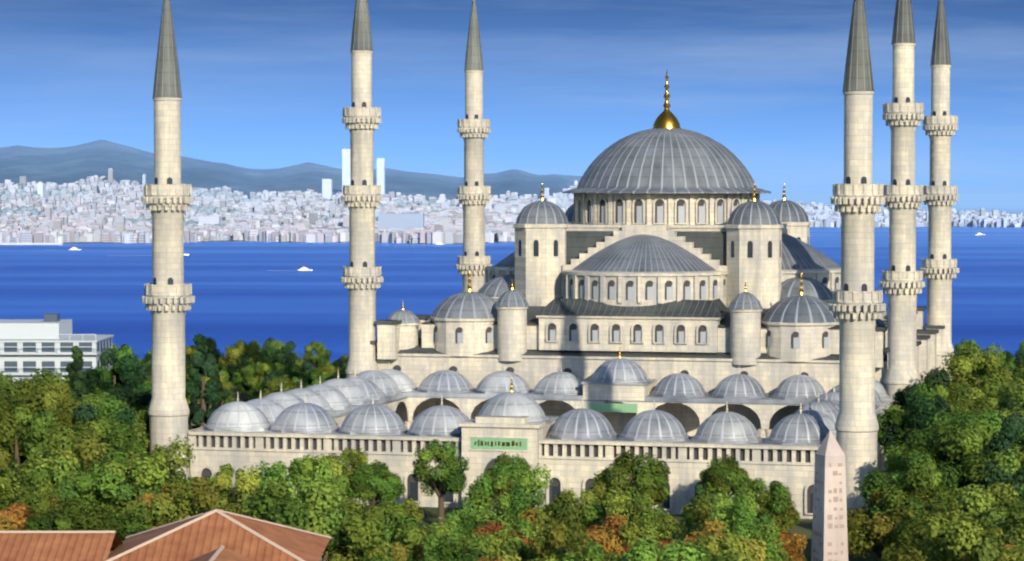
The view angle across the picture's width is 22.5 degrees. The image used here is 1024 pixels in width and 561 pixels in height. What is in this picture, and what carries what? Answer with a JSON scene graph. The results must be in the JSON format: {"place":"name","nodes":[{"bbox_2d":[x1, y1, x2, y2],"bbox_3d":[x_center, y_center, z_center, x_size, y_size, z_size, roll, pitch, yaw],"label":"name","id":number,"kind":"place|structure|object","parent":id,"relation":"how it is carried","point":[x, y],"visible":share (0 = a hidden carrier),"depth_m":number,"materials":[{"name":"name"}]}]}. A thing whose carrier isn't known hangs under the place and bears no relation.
{"place":"outdoors","nodes":[
{"label":"outdoors","id":0,"kind":"place"},
{"bbox_2d":[0,509,331,560],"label":"tiled roof","id":1,"kind":"structure","parent":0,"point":[216,535],"depth_m":150.39,"materials":[{"name":"tile"}]},
{"bbox_2d":[0,193,1023,383],"bbox_3d":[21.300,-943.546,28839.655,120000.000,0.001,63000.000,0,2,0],"label":"sea water","id":2,"kind":"structure","parent":0,"point":[239,291],"depth_m":1908.59,"materials":[{"name":"blue liquid"}]},
{"bbox_2d":[0,140,1023,560],"bbox_3d":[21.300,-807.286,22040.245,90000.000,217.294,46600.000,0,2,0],"label":"terrain","id":3,"kind":"structure","parent":0,"point":[70,164],"depth_m":5202.69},
{"bbox_2d":[0,510,17,530],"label":"tree","id":4,"kind":"object","parent":3,"relation":"on","point":[5,520],"visible":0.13,"depth_m":174.64,"materials":[{"name":"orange plant"}]},
{"bbox_2d":[0,371,33,403],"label":"tree","id":5,"kind":"object","parent":3,"relation":"on","point":[9,386],"visible":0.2,"depth_m":285.08,"materials":[{"name":"green plant"}]},
{"bbox_2d":[0,401,62,470],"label":"tree","id":6,"kind":"object","parent":3,"relation":"on","point":[44,422],"visible":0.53,"depth_m":247.30,"materials":[{"name":"green plant"}]},
{"bbox_2d":[0,445,65,514],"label":"tree","id":7,"kind":"object","parent":3,"relation":"on","point":[28,490],"visible":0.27,"depth_m":214.51,"materials":[{"name":"green plant"}]},
{"bbox_2d":[0,468,75,527],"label":"tree","id":8,"kind":"object","parent":3,"relation":"on","point":[39,478],"visible":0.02,"depth_m":217.70,"materials":[{"name":"green plant"}]},
{"bbox_2d":[2,502,73,530],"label":"tree","id":9,"kind":"object","parent":3,"relation":"on","point":[21,517],"visible":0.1,"depth_m":177.11,"materials":[{"name":"orange plant"}]},
{"bbox_2d":[0,367,81,466],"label":"tree","id":10,"kind":"object","parent":3,"relation":"on","point":[51,389],"visible":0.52,"depth_m":251.34,"materials":[{"name":"green plant"}]},
{"bbox_2d":[3,424,106,496],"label":"tree","id":11,"kind":"object","parent":3,"relation":"on","point":[61,441],"visible":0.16,"depth_m":221.04,"materials":[{"name":"green plant"}]},
{"bbox_2d":[0,313,113,385],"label":"building","id":12,"kind":"structure","parent":3,"relation":"on","point":[29,346],"depth_m":392.68,"materials":[{"name":"grey"}]},
{"bbox_2d":[66,345,88,405],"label":"tree","id":13,"kind":"object","parent":3,"relation":"on","point":[74,371],"visible":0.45,"depth_m":291.97,"materials":[{"name":"green plant"}]},
{"bbox_2d":[23,468,155,550],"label":"tree","id":14,"kind":"object","parent":3,"relation":"on","point":[115,515],"visible":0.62,"depth_m":174.34,"materials":[{"name":"green plant"}]},
{"bbox_2d":[77,367,109,401],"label":"tree","id":15,"kind":"object","parent":3,"relation":"on","point":[92,378],"visible":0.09,"depth_m":297.84,"materials":[{"name":"green plant"}]},
{"bbox_2d":[70,416,149,464],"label":"tree","id":16,"kind":"object","parent":3,"relation":"on","point":[102,425],"visible":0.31,"depth_m":248.60,"materials":[{"name":"green plant"}]},
{"bbox_2d":[72,395,148,463],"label":"tree","id":17,"kind":"object","parent":3,"relation":"on","point":[115,410],"visible":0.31,"depth_m":253.12,"materials":[{"name":"green plant"}]},
{"bbox_2d":[76,391,145,431],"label":"tree","id":18,"kind":"object","parent":3,"relation":"on","point":[92,401],"visible":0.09,"depth_m":265.57,"materials":[{"name":"green plant"}]},
{"bbox_2d":[85,345,151,403],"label":"tree","id":19,"kind":"object","parent":3,"relation":"on","point":[129,370],"visible":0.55,"depth_m":324.94,"materials":[{"name":"green plant"}]},
{"bbox_2d":[101,383,136,412],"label":"tree","id":20,"kind":"object","parent":3,"relation":"on","point":[116,392],"visible":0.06,"depth_m":272.36,"materials":[{"name":"green plant"}]},
{"bbox_2d":[59,448,183,520],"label":"tree","id":21,"kind":"object","parent":3,"relation":"on","point":[150,479],"visible":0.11,"depth_m":214.16,"materials":[{"name":"green plant"}]},
{"bbox_2d":[125,390,151,446],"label":"tree","id":22,"kind":"object","parent":3,"relation":"on","point":[145,399],"visible":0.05,"depth_m":282.66,"materials":[{"name":"green plant"}]},
{"bbox_2d":[93,435,194,507],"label":"tree","id":23,"kind":"object","parent":3,"relation":"on","point":[134,447],"visible":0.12,"depth_m":220.12,"materials":[{"name":"green plant"}]},
{"bbox_2d":[128,402,191,455],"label":"tree","id":24,"kind":"object","parent":3,"relation":"on","point":[143,415],"visible":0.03,"depth_m":277.13,"materials":[{"name":"green plant"}]},
{"bbox_2d":[142,0,194,479],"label":"minaret","id":25,"kind":"object","parent":3,"relation":"on","point":[168,299],"visible":0.99,"depth_m":272.68,"materials":[{"name":"stone"}]},
{"bbox_2d":[132,474,245,528],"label":"tree","id":26,"kind":"object","parent":3,"relation":"on","point":[165,506],"visible":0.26,"depth_m":175.71,"materials":[{"name":"green plant"}]},
{"bbox_2d":[185,334,220,429],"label":"tree","id":27,"kind":"object","parent":3,"relation":"on","point":[202,361],"visible":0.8,"depth_m":299.71,"materials":[{"name":"green plant"}]},
{"bbox_2d":[190,337,222,362],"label":"tree","id":28,"kind":"object","parent":3,"relation":"on","point":[211,344],"visible":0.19,"depth_m":415.51,"materials":[{"name":"green plant"}]},
{"bbox_2d":[201,371,235,399],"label":"tree","id":29,"kind":"object","parent":3,"relation":"on","point":[229,387],"visible":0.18,"depth_m":352.31,"materials":[{"name":"green plant"}]},
{"bbox_2d":[208,363,229,408],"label":"tree","id":30,"kind":"object","parent":3,"relation":"on","point":[225,393],"visible":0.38,"depth_m":318.21,"materials":[{"name":"green plant"}]},
{"bbox_2d":[178,463,267,518],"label":"tree","id":31,"kind":"object","parent":3,"relation":"on","point":[245,486],"visible":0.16,"depth_m":181.35,"materials":[{"name":"green plant"}]},
{"bbox_2d":[217,339,266,394],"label":"tree","id":32,"kind":"object","parent":3,"relation":"on","point":[241,348],"visible":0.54,"depth_m":385.51,"materials":[{"name":"green plant"}]},
{"bbox_2d":[223,352,261,401],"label":"tree","id":33,"kind":"object","parent":3,"relation":"on","point":[234,377],"visible":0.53,"depth_m":383.47,"materials":[{"name":"green plant"}]},
{"bbox_2d":[236,361,277,393],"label":"tree","id":34,"kind":"object","parent":3,"relation":"on","point":[255,372],"visible":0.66,"depth_m":372.75,"materials":[{"name":"green plant"}]},
{"bbox_2d":[258,368,299,395],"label":"tree","id":35,"kind":"object","parent":3,"relation":"on","point":[280,372],"visible":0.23,"depth_m":341.12,"materials":[{"name":"green plant"}]},
{"bbox_2d":[263,339,300,371],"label":"tree","id":36,"kind":"object","parent":3,"relation":"on","point":[279,357],"visible":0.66,"depth_m":395.38,"materials":[{"name":"green plant"}]},
{"bbox_2d":[257,374,306,398],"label":"tree","id":37,"kind":"object","parent":3,"relation":"on","point":[273,384],"visible":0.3,"depth_m":336.22,"materials":[{"name":"green plant"}]},
{"bbox_2d":[250,454,351,510],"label":"tree","id":38,"kind":"object","parent":3,"relation":"on","point":[298,470],"visible":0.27,"depth_m":234.39,"materials":[{"name":"green plant"}]},
{"bbox_2d":[289,358,319,378],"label":"tree","id":39,"kind":"object","parent":3,"relation":"on","point":[304,366],"visible":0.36,"depth_m":375.61,"materials":[{"name":"green plant"}]},
{"bbox_2d":[297,367,332,386],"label":"tree","id":40,"kind":"object","parent":3,"relation":"on","point":[313,376],"visible":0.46,"depth_m":370.81,"materials":[{"name":"green plant"}]},
{"bbox_2d":[236,473,394,560],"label":"tree","id":41,"kind":"object","parent":3,"relation":"on","point":[323,518],"visible":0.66,"depth_m":178.79,"materials":[{"name":"green plant"}]},
{"bbox_2d":[302,340,331,368],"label":"tree","id":42,"kind":"object","parent":3,"relation":"on","point":[321,357],"visible":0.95,"depth_m":493.52,"materials":[{"name":"green plant"}]},
{"bbox_2d":[318,365,341,375],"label":"tree","id":43,"kind":"object","parent":3,"relation":"on","point":[329,369],"visible":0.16,"depth_m":376.25,"materials":[{"name":"green plant"}]},
{"bbox_2d":[318,446,367,496],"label":"tree","id":44,"kind":"object","parent":3,"relation":"on","point":[352,458],"visible":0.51,"depth_m":250.24,"materials":[{"name":"green plant"}]},
{"bbox_2d":[325,497,368,519],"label":"tree","id":45,"kind":"object","parent":3,"relation":"on","point":[353,503],"visible":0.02,"depth_m":224.59,"materials":[{"name":"green plant"}]},
{"bbox_2d":[330,534,393,560],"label":"tree","id":46,"kind":"object","parent":3,"relation":"on","point":[349,552],"visible":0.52,"depth_m":180.00,"materials":[{"name":"green plant"}]},
{"bbox_2d":[341,0,383,377],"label":"minaret","id":47,"kind":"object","parent":3,"relation":"on","point":[362,278],"depth_m":334.26,"materials":[{"name":"stone"}]},
{"bbox_2d":[345,460,405,512],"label":"tree","id":48,"kind":"object","parent":3,"relation":"on","point":[378,478],"visible":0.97,"depth_m":249.30,"materials":[{"name":"green plant"}]},
{"bbox_2d":[351,499,434,560],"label":"tree","id":49,"kind":"object","parent":3,"relation":"on","point":[387,514],"visible":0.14,"depth_m":218.65,"materials":[{"name":"green plant"}]},
{"bbox_2d":[389,542,408,560],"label":"tree","id":50,"kind":"object","parent":3,"relation":"on","point":[401,550],"visible":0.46,"depth_m":184.05,"materials":[{"name":"green plant"}]},
{"bbox_2d":[378,496,443,530],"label":"tree","id":51,"kind":"object","parent":3,"relation":"on","point":[411,507],"visible":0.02,"depth_m":223.40,"materials":[{"name":"green plant"}]},
{"bbox_2d":[379,514,459,560],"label":"tree","id":52,"kind":"object","parent":3,"relation":"on","point":[408,531],"visible":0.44,"depth_m":198.25,"materials":[{"name":"green plant"}]},
{"bbox_2d":[412,439,469,524],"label":"tree","id":53,"kind":"object","parent":3,"relation":"on","point":[450,477],"visible":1,"depth_m":251.59,"materials":[{"name":"green plant"}]},
{"bbox_2d":[421,531,503,560],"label":"tree","id":54,"kind":"object","parent":3,"relation":"on","point":[445,547],"visible":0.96,"depth_m":189.32,"materials":[{"name":"green plant"}]},
{"bbox_2d":[442,509,500,538],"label":"tree","id":55,"kind":"object","parent":3,"relation":"on","point":[460,518],"visible":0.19,"depth_m":219.43,"materials":[{"name":"green plant"}]},
{"bbox_2d":[456,0,492,291],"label":"minaret","id":56,"kind":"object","parent":3,"relation":"on","point":[473,129],"depth_m":389.40,"materials":[{"name":"stone"}]},
{"bbox_2d":[471,520,531,544],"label":"tree","id":57,"kind":"object","parent":3,"relation":"on","point":[486,525],"visible":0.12,"depth_m":209.95,"materials":[{"name":"brown plant"}]},
{"bbox_2d":[482,452,530,496],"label":"tree","id":58,"kind":"object","parent":3,"relation":"on","point":[518,465],"visible":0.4,"depth_m":252.12,"materials":[{"name":"green plant"}]},
{"bbox_2d":[458,463,558,528],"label":"tree","id":59,"kind":"object","parent":3,"relation":"on","point":[518,498],"visible":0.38,"depth_m":229.35,"materials":[{"name":"green plant"}]},
{"bbox_2d":[0,149,1023,244],"bbox_3d":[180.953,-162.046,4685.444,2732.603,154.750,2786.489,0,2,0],"label":"distant city","id":60,"kind":"object","parent":3,"relation":"on","point":[46,213],"depth_m":4022.04},
{"bbox_2d":[498,518,549,544],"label":"tree","id":61,"kind":"object","parent":3,"relation":"on","point":[523,527],"visible":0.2,"depth_m":209.28,"materials":[{"name":"green plant"}]},
{"bbox_2d":[480,532,570,560],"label":"tree","id":62,"kind":"object","parent":3,"relation":"on","point":[512,548],"visible":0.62,"depth_m":192.09,"materials":[{"name":"green plant"}]},
{"bbox_2d":[188,348,893,518],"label":"mosque courtyard","id":63,"kind":"structure","parent":3,"relation":"on","point":[579,445],"depth_m":270.65,"materials":[{"name":"stone"}]},
{"bbox_2d":[527,487,606,531],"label":"tree","id":64,"kind":"object","parent":3,"relation":"on","point":[562,508],"visible":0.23,"depth_m":225.15,"materials":[{"name":"green plant"}]},
{"bbox_2d":[528,515,619,560],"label":"tree","id":65,"kind":"object","parent":3,"relation":"on","point":[558,536],"visible":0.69,"depth_m":188.38,"materials":[{"name":"green plant"}]},
{"bbox_2d":[557,529,626,559],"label":"tree","id":66,"kind":"object","parent":3,"relation":"on","point":[610,545],"visible":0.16,"depth_m":199.80,"materials":[{"name":"orange plant"}]},
{"bbox_2d":[557,499,637,545],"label":"tree","id":67,"kind":"object","parent":3,"relation":"on","point":[598,512],"visible":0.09,"depth_m":223.26,"materials":[{"name":"green plant"}]},
{"bbox_2d":[574,480,639,525],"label":"tree","id":68,"kind":"object","parent":3,"relation":"on","point":[598,490],"visible":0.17,"depth_m":243.39,"materials":[{"name":"green plant"}]},
{"bbox_2d":[558,540,659,560],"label":"tree","id":69,"kind":"object","parent":3,"relation":"on","point":[593,551],"visible":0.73,"depth_m":173.57,"materials":[{"name":"green plant"}]},
{"bbox_2d":[592,450,670,507],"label":"tree","id":70,"kind":"object","parent":3,"relation":"on","point":[651,478],"visible":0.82,"depth_m":245.38,"materials":[{"name":"green plant"}]},
{"bbox_2d":[586,487,683,547],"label":"tree","id":71,"kind":"object","parent":3,"relation":"on","point":[655,523],"visible":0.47,"depth_m":216.22,"materials":[{"name":"green plant"}]},
{"bbox_2d":[370,72,944,435],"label":"mosque","id":72,"kind":"structure","parent":3,"relation":"on","point":[666,245],"depth_m":334.73,"materials":[{"name":"stone"}]},
{"bbox_2d":[618,535,717,560],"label":"tree","id":73,"kind":"object","parent":3,"relation":"on","point":[642,549],"visible":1,"depth_m":165.02,"materials":[{"name":"green plant"}]},
{"bbox_2d":[671,527,695,542],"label":"tree","id":74,"kind":"object","parent":3,"relation":"on","point":[683,536],"visible":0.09,"depth_m":210.90,"materials":[{"name":"green plant"}]},
{"bbox_2d":[668,487,738,535],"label":"tree","id":75,"kind":"object","parent":3,"relation":"on","point":[693,515],"visible":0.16,"depth_m":217.92,"materials":[{"name":"green plant"}]},
{"bbox_2d":[650,533,766,560],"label":"tree","id":76,"kind":"object","parent":3,"relation":"on","point":[713,544],"visible":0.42,"depth_m":181.34,"materials":[{"name":"green plant"}]},
{"bbox_2d":[701,548,745,560],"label":"tree","id":77,"kind":"object","parent":3,"relation":"on","point":[720,557],"visible":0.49,"depth_m":171.07,"materials":[{"name":"green plant"}]},
{"bbox_2d":[692,532,757,560],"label":"tree","id":78,"kind":"object","parent":3,"relation":"on","point":[749,547],"visible":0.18,"depth_m":184.18,"materials":[{"name":"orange plant"}]},
{"bbox_2d":[699,454,751,497],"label":"tree","id":79,"kind":"object","parent":3,"relation":"on","point":[722,475],"visible":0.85,"depth_m":252.37,"materials":[{"name":"green plant"}]},
{"bbox_2d":[685,491,793,560],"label":"tree","id":80,"kind":"object","parent":3,"relation":"on","point":[749,523],"visible":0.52,"depth_m":207.18,"materials":[{"name":"green plant"}]},
{"bbox_2d":[730,477,790,522],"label":"tree","id":81,"kind":"object","parent":3,"relation":"on","point":[778,490],"visible":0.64,"depth_m":244.17,"materials":[{"name":"green plant"}]},
{"bbox_2d":[760,490,800,531],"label":"tree","id":82,"kind":"object","parent":3,"relation":"on","point":[790,516],"visible":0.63,"depth_m":245.04,"materials":[{"name":"green plant"}]},
{"bbox_2d":[773,530,806,560],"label":"tree","id":83,"kind":"object","parent":3,"relation":"on","point":[795,546],"visible":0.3,"depth_m":237.85,"materials":[{"name":"orange plant"}]},
{"bbox_2d":[811,430,847,560],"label":"obelisk of theodosius","id":84,"kind":"object","parent":3,"relation":"on","point":[829,534],"visible":1,"depth_m":204.95,"materials":[{"name":"stone"}]},
{"bbox_2d":[829,0,885,513],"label":"minaret","id":85,"kind":"object","parent":3,"relation":"on","point":[857,306],"visible":0.99,"depth_m":255.00,"materials":[{"name":"stone"}]},
{"bbox_2d":[847,487,928,560],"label":"tree","id":86,"kind":"object","parent":3,"relation":"on","point":[866,533],"visible":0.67,"depth_m":236.13,"materials":[{"name":"green plant"}]},
{"bbox_2d":[879,0,924,409],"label":"minaret","id":87,"kind":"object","parent":3,"relation":"on","point":[902,283],"depth_m":317.37,"materials":[{"name":"stone"}]},
{"bbox_2d":[881,425,933,489],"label":"tree","id":88,"kind":"object","parent":3,"relation":"on","point":[894,458],"visible":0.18,"depth_m":264.84,"materials":[{"name":"green plant"}]},
{"bbox_2d":[857,450,958,519],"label":"tree","id":89,"kind":"object","parent":3,"relation":"on","point":[923,472],"visible":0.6,"depth_m":238.97,"materials":[{"name":"green plant"}]},
{"bbox_2d":[877,382,953,494],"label":"tree","id":90,"kind":"object","parent":3,"relation":"on","point":[924,407],"visible":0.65,"depth_m":267.08,"materials":[{"name":"green plant"}]},
{"bbox_2d":[882,498,962,560],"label":"tree","id":91,"kind":"object","parent":3,"relation":"on","point":[901,532],"visible":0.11,"depth_m":229.22,"materials":[{"name":"green plant"}]},
{"bbox_2d":[883,367,966,427],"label":"tree","id":92,"kind":"object","parent":3,"relation":"on","point":[937,380],"visible":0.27,"depth_m":280.19,"materials":[{"name":"green plant"}]},
{"bbox_2d":[920,0,958,379],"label":"minaret","id":93,"kind":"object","parent":3,"relation":"on","point":[939,269],"depth_m":372.60,"materials":[{"name":"stone"}]},
{"bbox_2d":[925,408,970,514],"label":"tree","id":94,"kind":"object","parent":3,"relation":"on","point":[937,424],"visible":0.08,"depth_m":249.86,"materials":[{"name":"green plant"}]},
{"bbox_2d":[878,510,1023,560],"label":"tree","id":95,"kind":"object","parent":3,"relation":"on","point":[967,538],"visible":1,"depth_m":175.24,"materials":[{"name":"green plant"}]},
{"bbox_2d":[900,409,1022,515],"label":"tree","id":96,"kind":"object","parent":3,"relation":"on","point":[969,430],"visible":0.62,"depth_m":241.41,"materials":[{"name":"green plant"}]},
{"bbox_2d":[945,382,978,414],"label":"tree","id":97,"kind":"object","parent":3,"relation":"on","point":[954,392],"visible":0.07,"depth_m":294.61,"materials":[{"name":"green plant"}]},
{"bbox_2d":[905,481,1023,560],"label":"tree","id":98,"kind":"object","parent":3,"relation":"on","point":[990,505],"visible":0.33,"depth_m":198.76,"materials":[{"name":"green plant"}]},
{"bbox_2d":[950,383,985,403],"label":"tree","id":99,"kind":"object","parent":3,"relation":"on","point":[981,394],"visible":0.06,"depth_m":294.78,"materials":[{"name":"green plant"}]},
{"bbox_2d":[929,341,1015,404],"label":"tree","id":100,"kind":"object","parent":3,"relation":"on","point":[969,361],"visible":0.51,"depth_m":308.17,"materials":[{"name":"green plant"}]},
{"bbox_2d":[930,410,1023,488],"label":"tree","id":101,"kind":"object","parent":3,"relation":"on","point":[943,457],"visible":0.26,"depth_m":243.71,"materials":[{"name":"green plant"}]},
{"bbox_2d":[944,501,1023,559],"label":"tree","id":102,"kind":"object","parent":3,"relation":"on","point":[1014,517],"visible":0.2,"depth_m":188.68,"materials":[{"name":"green plant"}]},
{"bbox_2d":[962,380,1023,417],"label":"tree","id":103,"kind":"object","parent":3,"relation":"on","point":[984,403],"visible":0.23,"depth_m":282.39,"materials":[{"name":"green plant"}]},
{"bbox_2d":[966,408,1023,474],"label":"tree","id":104,"kind":"object","parent":3,"relation":"on","point":[1011,434],"visible":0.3,"depth_m":243.53,"materials":[{"name":"green plant"}]},
{"bbox_2d":[975,408,1023,470],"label":"tree","id":105,"kind":"object","parent":3,"relation":"on","point":[1006,414],"visible":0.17,"depth_m":244.15,"materials":[{"name":"green plant"}]},
{"bbox_2d":[979,449,1023,500],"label":"tree","id":106,"kind":"object","parent":3,"relation":"on","point":[1009,472],"visible":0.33,"depth_m":237.23,"materials":[{"name":"green plant"}]},
{"bbox_2d":[997,386,1023,413],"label":"tree","id":107,"kind":"object","parent":3,"relation":"on","point":[1014,399],"visible":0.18,"depth_m":264.12,"materials":[{"name":"green plant"}]},
{"bbox_2d":[1010,368,1023,384],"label":"tree","id":108,"kind":"object","parent":3,"relation":"on","point":[1018,376],"visible":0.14,"depth_m":307.66,"materials":[{"name":"green plant"}]},
{"bbox_2d":[0,0,1023,192],"label":"sky","id":109,"kind":"structure","parent":0,"point":[266,84],"materials":[{"name":"blue"}]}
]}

